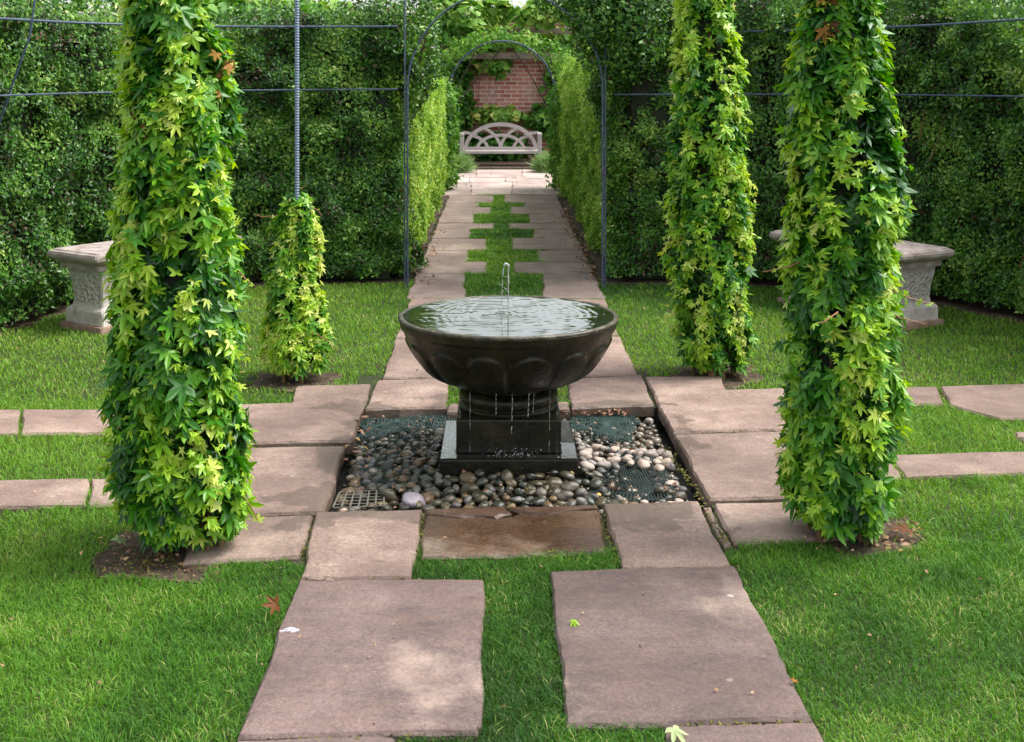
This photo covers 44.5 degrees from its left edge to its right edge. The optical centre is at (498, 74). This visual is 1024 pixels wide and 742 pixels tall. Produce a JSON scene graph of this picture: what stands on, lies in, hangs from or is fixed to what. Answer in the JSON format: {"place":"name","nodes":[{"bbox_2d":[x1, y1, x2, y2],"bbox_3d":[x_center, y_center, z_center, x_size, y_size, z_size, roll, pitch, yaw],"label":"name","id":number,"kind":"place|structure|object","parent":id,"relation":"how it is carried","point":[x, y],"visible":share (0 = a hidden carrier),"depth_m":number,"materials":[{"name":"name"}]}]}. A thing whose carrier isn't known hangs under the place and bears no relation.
{"place":"outdoors","nodes":[
{"label":"outdoors","id":0,"kind":"place"},
{"bbox_2d":[248,372,341,391],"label":"soil","id":1,"kind":"structure","parent":0,"point":[266,380],"depth_m":6.59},
{"bbox_2d":[255,186,337,382],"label":"ivy column","id":2,"kind":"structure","parent":1,"relation":"on","point":[295,336],"depth_m":6.55,"materials":[{"name":"green plant"}]},
{"bbox_2d":[294,0,299,381],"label":"ribbed pole","id":3,"kind":"object","parent":1,"relation":"on","point":[296,94],"visible":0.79,"depth_m":6.59,"materials":[{"name":"grey metal"}]},
{"bbox_2d":[445,170,561,195],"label":"terrace","id":4,"kind":"structure","parent":0,"point":[504,182],"depth_m":18.43,"materials":[{"name":"stone"}]},
{"bbox_2d":[448,40,555,176],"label":"metal arch","id":5,"kind":"structure","parent":4,"relation":"on","point":[520,44],"depth_m":17.64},
{"bbox_2d":[431,25,573,190],"bbox_3d":[0.064,0.461,17.665,2.587,2.367,1.357,0,0,0],"label":"climbing plant","id":6,"kind":"object","parent":5,"relation":"attached to","point":[552,160],"visible":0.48,"depth_m":17.59,"materials":[{"name":"green plant"}]},
{"bbox_2d":[0,168,1023,741],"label":"ground","id":7,"kind":"structure","parent":0,"point":[372,380],"depth_m":4.08,"materials":[{"name":"plant"}]},
{"bbox_2d":[2,0,119,38],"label":"tree","id":8,"kind":"object","parent":7,"relation":"on","point":[75,4],"visible":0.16,"depth_m":9.74,"materials":[{"name":"green plant"}]},
{"bbox_2d":[47,234,241,334],"bbox_3d":[-2.340,1.370,8.355,0.504,0.520,1.224,0,0,35],"label":"stone bench","id":9,"kind":"object","parent":7,"relation":"on","point":[86,267],"visible":0.44,"depth_m":7.91,"materials":[{"name":"grey stone"}]},
{"bbox_2d":[90,530,223,582],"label":"soil","id":10,"kind":"structure","parent":7,"relation":"on","point":[132,542],"depth_m":4.13,"materials":[{"name":"soil"}]},
{"bbox_2d":[111,534,127,546],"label":"fallen leaf","id":11,"kind":"object","parent":10,"relation":"on","point":[118,539],"visible":1,"depth_m":4.26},
{"bbox_2d":[94,0,264,554],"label":"ivy column","id":12,"kind":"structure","parent":10,"relation":"on","point":[178,467],"depth_m":4.11,"materials":[{"name":"green plant"}]},
{"bbox_2d":[8,0,330,11],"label":"tree","id":13,"kind":"object","parent":7,"relation":"on","point":[101,3],"depth_m":26.93,"materials":[{"name":"green plant"}]},
{"bbox_2d":[0,278,403,333],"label":"soil","id":14,"kind":"structure","parent":7,"relation":"on","point":[32,316],"depth_m":8.57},
{"bbox_2d":[0,0,396,122],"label":"garden railing","id":15,"kind":"object","parent":14,"relation":"on","point":[9,94],"visible":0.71,"depth_m":8.64,"materials":[{"name":"metal"}]},
{"bbox_2d":[0,0,431,330],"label":"hedge","id":16,"kind":"object","parent":14,"relation":"on","point":[58,162],"visible":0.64,"depth_m":9.58,"materials":[{"name":"green plant"}]},
{"bbox_2d":[307,0,447,92],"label":"shrub","id":17,"kind":"object","parent":14,"relation":"on","point":[421,19],"visible":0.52,"depth_m":10.04,"materials":[{"name":"green plant"}]},
{"bbox_2d":[90,0,365,44],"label":"vine","id":18,"kind":"object","parent":7,"relation":"on","point":[217,7],"visible":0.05,"depth_m":10.71,"materials":[{"name":"green plant"}]},
{"bbox_2d":[262,595,279,615],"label":"fallen leaf","id":19,"kind":"object","parent":7,"relation":"on","point":[273,604],"visible":1,"depth_m":3.73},
{"bbox_2d":[70,28,580,61],"bbox_3d":[-2.500,0.378,23.253,11.000,2.505,0.175,0,0,0],"label":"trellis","id":20,"kind":"object","parent":7,"relation":"on","point":[514,55],"depth_m":23.16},
{"bbox_2d":[333,195,448,280],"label":"soil","id":21,"kind":"structure","parent":7,"relation":"on","point":[430,228],"depth_m":12.03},
{"bbox_2d":[322,54,450,278],"bbox_3d":[-1.010,0.643,13.601,0.760,1.914,7.681,0,0,0],"label":"hedge","id":22,"kind":"object","parent":21,"relation":"on","point":[429,150],"visible":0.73,"depth_m":11.09,"materials":[{"name":"green plant"}]},
{"bbox_2d":[452,149,478,172],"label":"lavender","id":23,"kind":"object","parent":7,"relation":"on","point":[466,165],"visible":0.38,"depth_m":20.49,"materials":[{"name":"green plant"}]},
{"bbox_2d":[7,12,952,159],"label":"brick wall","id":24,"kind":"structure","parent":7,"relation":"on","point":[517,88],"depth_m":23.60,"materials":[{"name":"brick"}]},
{"bbox_2d":[420,47,545,161],"bbox_3d":[-0.342,0.578,23.389,2.452,2.274,0.613,0,0,0],"label":"climbing plant","id":25,"kind":"object","parent":24,"relation":"attached to","point":[466,100],"visible":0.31,"depth_m":23.32,"materials":[{"name":"green plant"}]},
{"bbox_2d":[470,103,534,132],"bbox_3d":[-0.134,1.073,23.405,1.628,1.116,0.497,0,0,0],"label":"climbing plant","id":26,"kind":"object","parent":24,"relation":"attached to","point":[508,114],"visible":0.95,"depth_m":23.31,"materials":[{"name":"green plant"}]},
{"bbox_2d":[465,24,573,160],"bbox_3d":[0.201,0.303,23.351,2.474,2.656,0.624,0,0,0],"label":"climbing plant","id":27,"kind":"object","parent":24,"relation":"attached to","point":[498,67],"visible":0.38,"depth_m":23.26,"materials":[{"name":"green plant"}]},
{"bbox_2d":[517,39,575,139],"bbox_3d":[1.046,0.448,23.405,1.437,2.366,0.666,0,0,0],"label":"climbing plant","id":28,"kind":"object","parent":24,"relation":"attached to","point":[538,122],"visible":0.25,"depth_m":23.31,"materials":[{"name":"green plant"}]},
{"bbox_2d":[470,160,532,167],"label":"soil","id":29,"kind":"structure","parent":7,"relation":"on","point":[505,164],"depth_m":22.51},
{"bbox_2d":[410,0,567,108],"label":"vine","id":30,"kind":"object","parent":29,"relation":"on","point":[457,22],"visible":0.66,"depth_m":22.35,"materials":[{"name":"green plant"}]},
{"bbox_2d":[459,122,541,157],"bbox_3d":[0.030,1.226,22.261,1.455,0.749,0.502,0,0,0],"label":"wooden bench","id":31,"kind":"object","parent":29,"relation":"on","point":[514,149],"visible":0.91,"depth_m":22.43,"materials":[{"name":"grey wood"}]},
{"bbox_2d":[404,0,605,288],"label":"metal arch","id":32,"kind":"structure","parent":7,"relation":"on","point":[407,155],"depth_m":9.50,"materials":[{"name":"metal"}]},
{"bbox_2d":[1,171,1010,723],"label":"leaf litter","id":33,"kind":"object","parent":7,"relation":"on","point":[575,235],"visible":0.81,"depth_m":5.00,"materials":[{"name":"plant"}]},
{"bbox_2d":[328,408,714,512],"bbox_3d":[0.052,1.676,5.314,1.498,0.108,1.556,0,0,0],"label":"fountain pit","id":34,"kind":"object","parent":7,"relation":"in","point":[667,443],"visible":0.15,"depth_m":5.42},
{"bbox_2d":[398,263,618,485],"bbox_3d":[0.038,1.237,5.320,0.938,0.846,0.939,0,0,0],"label":"fountain","id":35,"kind":"object","parent":34,"relation":"in","point":[508,365],"visible":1,"depth_m":5.10,"materials":[{"name":"stone"}]},
{"bbox_2d":[661,451,672,458],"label":"pebble","id":36,"kind":"object","parent":34,"relation":"on","point":[664,455],"visible":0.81,"depth_m":5.32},
{"bbox_2d":[525,150,559,172],"bbox_3d":[0.802,1.482,20.610,0.803,0.591,0.777,0,0,0],"label":"lavender","id":37,"kind":"object","parent":7,"relation":"on","point":[537,165],"visible":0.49,"depth_m":20.48,"materials":[{"name":"green plant"}]},
{"bbox_2d":[561,193,669,280],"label":"soil","id":38,"kind":"structure","parent":7,"relation":"on","point":[597,257],"depth_m":11.48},
{"bbox_2d":[554,5,679,278],"bbox_3d":[1.133,0.454,13.601,0.794,2.303,7.674,0,0,0],"label":"hedge","id":39,"kind":"object","parent":38,"relation":"on","point":[579,177],"visible":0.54,"depth_m":11.92,"materials":[{"name":"green plant"}]},
{"bbox_2d":[670,364,763,389],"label":"soil","id":40,"kind":"structure","parent":7,"relation":"on","point":[734,381],"depth_m":6.70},
{"bbox_2d":[656,0,761,379],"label":"ivy column","id":41,"kind":"structure","parent":40,"relation":"on","point":[713,210],"depth_m":6.61,"materials":[{"name":"green plant"}]},
{"bbox_2d":[606,280,1023,323],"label":"soil","id":42,"kind":"structure","parent":7,"relation":"on","point":[987,310],"depth_m":8.84,"materials":[{"name":"soil"}]},
{"bbox_2d":[529,0,747,88],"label":"shrub","id":43,"kind":"object","parent":42,"relation":"on","point":[603,22],"visible":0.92,"depth_m":9.46,"materials":[{"name":"green plant"}]},
{"bbox_2d":[584,0,1023,313],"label":"hedge","id":44,"kind":"object","parent":42,"relation":"on","point":[964,156],"visible":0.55,"depth_m":9.02,"materials":[{"name":"green plant"}]},
{"bbox_2d":[614,18,1023,96],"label":"garden railing","id":45,"kind":"object","parent":42,"relation":"on","point":[961,23],"visible":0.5,"depth_m":8.81,"materials":[{"name":"metal"}]},
{"bbox_2d":[769,230,954,330],"bbox_3d":[2.430,1.370,8.490,0.464,0.520,1.274,0,0,-28],"label":"stone bench","id":46,"kind":"object","parent":7,"relation":"on","point":[918,262],"visible":0.36,"depth_m":8.02,"materials":[{"name":"grey stone"}]},
{"bbox_2d":[815,517,924,559],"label":"soil","id":47,"kind":"structure","parent":7,"relation":"on","point":[862,547],"depth_m":4.32,"materials":[{"name":"soil"}]},
{"bbox_2d":[762,0,933,546],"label":"ivy column","id":48,"kind":"structure","parent":47,"relation":"on","point":[844,225],"depth_m":4.25,"materials":[{"name":"green plant"}]},
{"bbox_2d":[891,523,912,533],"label":"fallen leaf","id":49,"kind":"object","parent":47,"relation":"on","point":[904,527],"visible":1,"depth_m":4.35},
{"bbox_2d":[898,0,1023,27],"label":"tree","id":50,"kind":"object","parent":7,"relation":"on","point":[1019,2],"visible":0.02,"depth_m":10.11,"materials":[{"name":"green plant"}]},
{"bbox_2d":[0,376,1023,521],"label":"side path","id":51,"kind":"structure","parent":0,"point":[727,466],"depth_m":5.46,"materials":[{"name":"stone"}]},
{"bbox_2d":[334,417,689,514],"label":"gravel","id":52,"kind":"structure","parent":0,"point":[642,430],"depth_m":5.51,"materials":[{"name":"stone"}]},
{"bbox_2d":[340,487,354,496],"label":"pebble","id":53,"kind":"object","parent":52,"relation":"on","point":[350,490],"visible":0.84,"depth_m":4.89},
{"bbox_2d":[348,479,360,486],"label":"pebble","id":54,"kind":"object","parent":52,"relation":"on","point":[351,483],"visible":0.65,"depth_m":4.98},
{"bbox_2d":[332,490,384,507],"bbox_3d":[-0.539,1.630,4.810,0.202,0.003,0.184,0,0,-7],"label":"drain grille","id":55,"kind":"object","parent":52,"relation":"on","point":[359,500],"visible":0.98,"depth_m":4.79,"materials":[{"name":"grey metal"}]},
{"bbox_2d":[361,472,372,479],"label":"pebble","id":56,"kind":"object","parent":52,"relation":"on","point":[366,475],"visible":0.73,"depth_m":5.08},
{"bbox_2d":[366,482,378,495],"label":"pebble","id":57,"kind":"object","parent":52,"relation":"on","point":[371,486],"visible":0.83,"depth_m":4.92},
{"bbox_2d":[371,475,382,483],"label":"pebble","id":58,"kind":"object","parent":52,"relation":"on","point":[378,477],"visible":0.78,"depth_m":5.03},
{"bbox_2d":[380,459,395,469],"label":"pebble","id":59,"kind":"object","parent":52,"relation":"on","point":[390,462],"visible":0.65,"depth_m":5.22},
{"bbox_2d":[380,489,397,502],"bbox_3d":[-0.429,1.633,4.849,0.074,0.055,0.055,11,-10,8],"label":"pebble","id":60,"kind":"object","parent":52,"relation":"on","point":[389,495],"visible":0.84,"depth_m":4.83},
{"bbox_2d":[385,471,397,478],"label":"pebble","id":61,"kind":"object","parent":52,"relation":"on","point":[389,474],"visible":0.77,"depth_m":5.08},
{"bbox_2d":[349,419,444,488],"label":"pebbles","id":62,"kind":"object","parent":52,"relation":"on","point":[382,459],"visible":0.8,"depth_m":5.38,"materials":[{"name":"grey"}]},
{"bbox_2d":[393,484,406,493],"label":"pebble","id":63,"kind":"object","parent":52,"relation":"on","point":[397,487],"visible":0.89,"depth_m":4.88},
{"bbox_2d":[397,475,407,483],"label":"pebble","id":64,"kind":"object","parent":52,"relation":"on","point":[402,478],"visible":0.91,"depth_m":4.99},
{"bbox_2d":[356,414,456,440],"bbox_3d":[-0.413,1.630,5.885,0.476,0.041,0.527,0,0,0],"label":"plastic netting","id":65,"kind":"object","parent":52,"relation":"on","point":[384,424],"visible":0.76,"depth_m":5.83,"materials":[{"name":"teal"}]},
{"bbox_2d":[402,459,411,467],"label":"pebble","id":66,"kind":"object","parent":52,"relation":"on","point":[406,463],"visible":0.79,"depth_m":5.18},
{"bbox_2d":[402,492,425,508],"bbox_3d":[-0.329,1.628,4.780,0.106,0.054,0.096,7,8,-29],"label":"pebble","id":67,"kind":"object","parent":52,"relation":"on","point":[411,499],"visible":0.91,"depth_m":4.76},
{"bbox_2d":[412,458,424,467],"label":"pebble","id":68,"kind":"object","parent":52,"relation":"on","point":[419,462],"visible":0.81,"depth_m":5.19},
{"bbox_2d":[418,479,431,489],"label":"pebble","id":69,"kind":"object","parent":52,"relation":"on","point":[425,483],"visible":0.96,"depth_m":4.92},
{"bbox_2d":[421,492,433,503],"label":"pebble","id":70,"kind":"object","parent":52,"relation":"on","point":[428,497],"visible":0.67,"depth_m":4.83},
{"bbox_2d":[424,487,440,498],"bbox_3d":[-0.257,1.637,4.895,0.074,0.040,0.053,2,-8,36],"label":"pebble","id":71,"kind":"object","parent":52,"relation":"on","point":[436,492],"visible":0.77,"depth_m":4.88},
{"bbox_2d":[430,499,442,507],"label":"pebble","id":72,"kind":"object","parent":52,"relation":"on","point":[436,503],"visible":0.88,"depth_m":4.77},
{"bbox_2d":[432,444,441,451],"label":"pebble","id":73,"kind":"object","parent":52,"relation":"on","point":[436,447],"visible":0.91,"depth_m":5.33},
{"bbox_2d":[441,486,455,497],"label":"pebble","id":74,"kind":"object","parent":52,"relation":"on","point":[446,491],"visible":0.86,"depth_m":4.87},
{"bbox_2d":[443,494,455,503],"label":"pebble","id":75,"kind":"object","parent":52,"relation":"on","point":[447,499],"visible":0.81,"depth_m":4.82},
{"bbox_2d":[459,471,475,482],"bbox_3d":[-0.124,1.606,4.991,0.070,0.040,0.063,2,19,19],"label":"pebble","id":76,"kind":"object","parent":52,"relation":"on","point":[465,476],"visible":0.89,"depth_m":4.97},
{"bbox_2d":[459,482,478,495],"bbox_3d":[-0.117,1.632,4.916,0.082,0.060,0.060,-10,-6,9],"label":"pebble","id":77,"kind":"object","parent":52,"relation":"on","point":[469,488],"visible":0.84,"depth_m":4.89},
{"bbox_2d":[474,468,484,478],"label":"pebble","id":78,"kind":"object","parent":52,"relation":"on","point":[479,473],"visible":1,"depth_m":5.00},
{"bbox_2d":[475,494,487,503],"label":"pebble","id":79,"kind":"object","parent":52,"relation":"on","point":[479,498],"visible":0.81,"depth_m":4.81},
{"bbox_2d":[475,478,488,486],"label":"pebble","id":80,"kind":"object","parent":52,"relation":"on","point":[480,482],"visible":0.88,"depth_m":4.97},
{"bbox_2d":[487,473,497,481],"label":"pebble","id":81,"kind":"object","parent":52,"relation":"on","point":[491,477],"visible":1,"depth_m":4.99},
{"bbox_2d":[493,500,504,507],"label":"pebble","id":82,"kind":"object","parent":52,"relation":"on","point":[498,503],"visible":0.58,"depth_m":4.72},
{"bbox_2d":[500,469,512,483],"bbox_3d":[0.030,1.607,4.998,0.052,0.052,0.071,21,19,-3],"label":"pebble","id":83,"kind":"object","parent":52,"relation":"on","point":[505,474],"visible":0.91,"depth_m":4.98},
{"bbox_2d":[505,478,516,487],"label":"pebble","id":84,"kind":"object","parent":52,"relation":"on","point":[511,482],"visible":0.99,"depth_m":4.95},
{"bbox_2d":[510,496,522,503],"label":"pebble","id":85,"kind":"object","parent":52,"relation":"on","point":[517,499],"visible":0.94,"depth_m":4.80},
{"bbox_2d":[525,473,535,480],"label":"pebble","id":86,"kind":"object","parent":52,"relation":"on","point":[530,476],"visible":1,"depth_m":4.97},
{"bbox_2d":[530,480,542,486],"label":"pebble","id":87,"kind":"object","parent":52,"relation":"on","point":[536,483],"visible":0.92,"depth_m":4.94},
{"bbox_2d":[532,496,545,506],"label":"pebble","id":88,"kind":"object","parent":52,"relation":"on","point":[539,501],"visible":0.94,"depth_m":4.78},
{"bbox_2d":[535,488,546,495],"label":"pebble","id":89,"kind":"object","parent":52,"relation":"on","point":[541,491],"visible":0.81,"depth_m":4.88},
{"bbox_2d":[548,485,561,496],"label":"pebble","id":90,"kind":"object","parent":52,"relation":"on","point":[556,490],"visible":0.84,"depth_m":4.87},
{"bbox_2d":[547,477,563,487],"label":"pebble","id":91,"kind":"object","parent":52,"relation":"on","point":[557,481],"visible":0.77,"depth_m":4.95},
{"bbox_2d":[556,491,573,500],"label":"pebble","id":92,"kind":"object","parent":52,"relation":"on","point":[564,496],"visible":1,"depth_m":4.83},
{"bbox_2d":[559,471,574,479],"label":"pebble","id":93,"kind":"object","parent":52,"relation":"on","point":[566,475],"visible":0.98,"depth_m":4.99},
{"bbox_2d":[561,482,578,492],"bbox_3d":[0.280,1.620,4.914,0.074,0.041,0.051,0,-2,-14],"label":"pebble","id":94,"kind":"object","parent":52,"relation":"on","point":[573,487],"visible":0.97,"depth_m":4.90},
{"bbox_2d":[575,488,587,496],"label":"pebble","id":95,"kind":"object","parent":52,"relation":"on","point":[580,492],"visible":0.91,"depth_m":4.85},
{"bbox_2d":[576,497,587,505],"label":"pebble","id":96,"kind":"object","parent":52,"relation":"on","point":[580,501],"visible":0.81,"depth_m":4.76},
{"bbox_2d":[579,450,591,459],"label":"pebble","id":97,"kind":"object","parent":52,"relation":"on","point":[587,455],"visible":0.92,"depth_m":5.21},
{"bbox_2d":[579,461,594,470],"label":"pebble","id":98,"kind":"object","parent":52,"relation":"on","point":[589,466],"visible":0.88,"depth_m":5.10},
{"bbox_2d":[589,478,603,491],"bbox_3d":[0.385,1.619,4.930,0.052,0.053,0.071,25,18,40],"label":"pebble","id":99,"kind":"object","parent":52,"relation":"on","point":[596,483],"visible":0.91,"depth_m":4.91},
{"bbox_2d":[595,499,605,508],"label":"pebble","id":100,"kind":"object","parent":52,"relation":"on","point":[599,503],"visible":0.79,"depth_m":4.75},
{"bbox_2d":[596,460,610,468],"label":"pebble","id":101,"kind":"object","parent":52,"relation":"on","point":[604,463],"visible":0.92,"depth_m":5.15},
{"bbox_2d":[569,414,640,442],"bbox_3d":[0.488,1.618,5.909,0.354,0.062,0.656,0,0,11],"label":"plastic netting","id":102,"kind":"object","parent":52,"relation":"on","point":[605,423],"visible":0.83,"depth_m":5.84,"materials":[{"name":"teal"}]},
{"bbox_2d":[604,480,616,491],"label":"pebble","id":103,"kind":"object","parent":52,"relation":"on","point":[612,486],"visible":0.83,"depth_m":4.94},
{"bbox_2d":[582,453,681,504],"bbox_3d":[0.511,1.627,5.078,0.396,0.051,0.659,0,0,0],"label":"plastic netting","id":104,"kind":"object","parent":52,"relation":"on","point":[635,482],"visible":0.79,"depth_m":5.01,"materials":[{"name":"teal"}]},
{"bbox_2d":[609,456,620,462],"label":"pebble","id":105,"kind":"object","parent":104,"relation":"on","point":[617,459],"visible":0.92,"depth_m":5.23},
{"bbox_2d":[653,464,664,471],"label":"pebble","id":106,"kind":"object","parent":104,"relation":"on","point":[660,467],"visible":0.99,"depth_m":5.17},
{"bbox_2d":[637,459,649,469],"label":"pebble","id":107,"kind":"object","parent":52,"relation":"on","point":[642,463],"visible":1,"depth_m":5.21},
{"bbox_2d":[643,450,658,458],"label":"pebble","id":108,"kind":"object","parent":52,"relation":"on","point":[650,453],"visible":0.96,"depth_m":5.34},
{"bbox_2d":[653,486,665,495],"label":"pebble","id":109,"kind":"object","parent":52,"relation":"on","point":[659,489],"visible":1,"depth_m":4.91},
{"bbox_2d":[661,462,675,471],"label":"pebble","id":110,"kind":"object","parent":52,"relation":"on","point":[669,467],"visible":0.91,"depth_m":5.21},
{"bbox_2d":[672,491,686,499],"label":"pebble","id":111,"kind":"object","parent":52,"relation":"on","point":[682,494],"visible":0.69,"depth_m":4.90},
{"bbox_2d":[674,486,686,492],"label":"pebble","id":112,"kind":"object","parent":52,"relation":"on","point":[682,488],"visible":0.66,"depth_m":4.96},
{"bbox_2d":[182,195,849,741],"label":"path","id":113,"kind":"structure","parent":0,"point":[392,659],"depth_m":3.78,"materials":[{"name":"stone"}]},
{"bbox_2d":[279,627,299,632],"bbox_3d":[-0.602,1.596,3.597,0.061,0.003,0.038,0,0,0],"label":"bird dropping","id":114,"kind":"object","parent":113,"relation":"on","point":[292,629],"visible":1,"depth_m":3.60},
{"bbox_2d":[91,429,823,741],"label":"soil","id":115,"kind":"structure","parent":113,"relation":"on","point":[609,536],"depth_m":4.14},
{"bbox_2d":[665,725,687,741],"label":"fallen leaf","id":116,"kind":"object","parent":113,"relation":"on","point":[675,730],"visible":1,"depth_m":3.01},
{"bbox_2d":[40,0,1022,11],"label":"sky","id":117,"kind":"structure","parent":0,"point":[515,3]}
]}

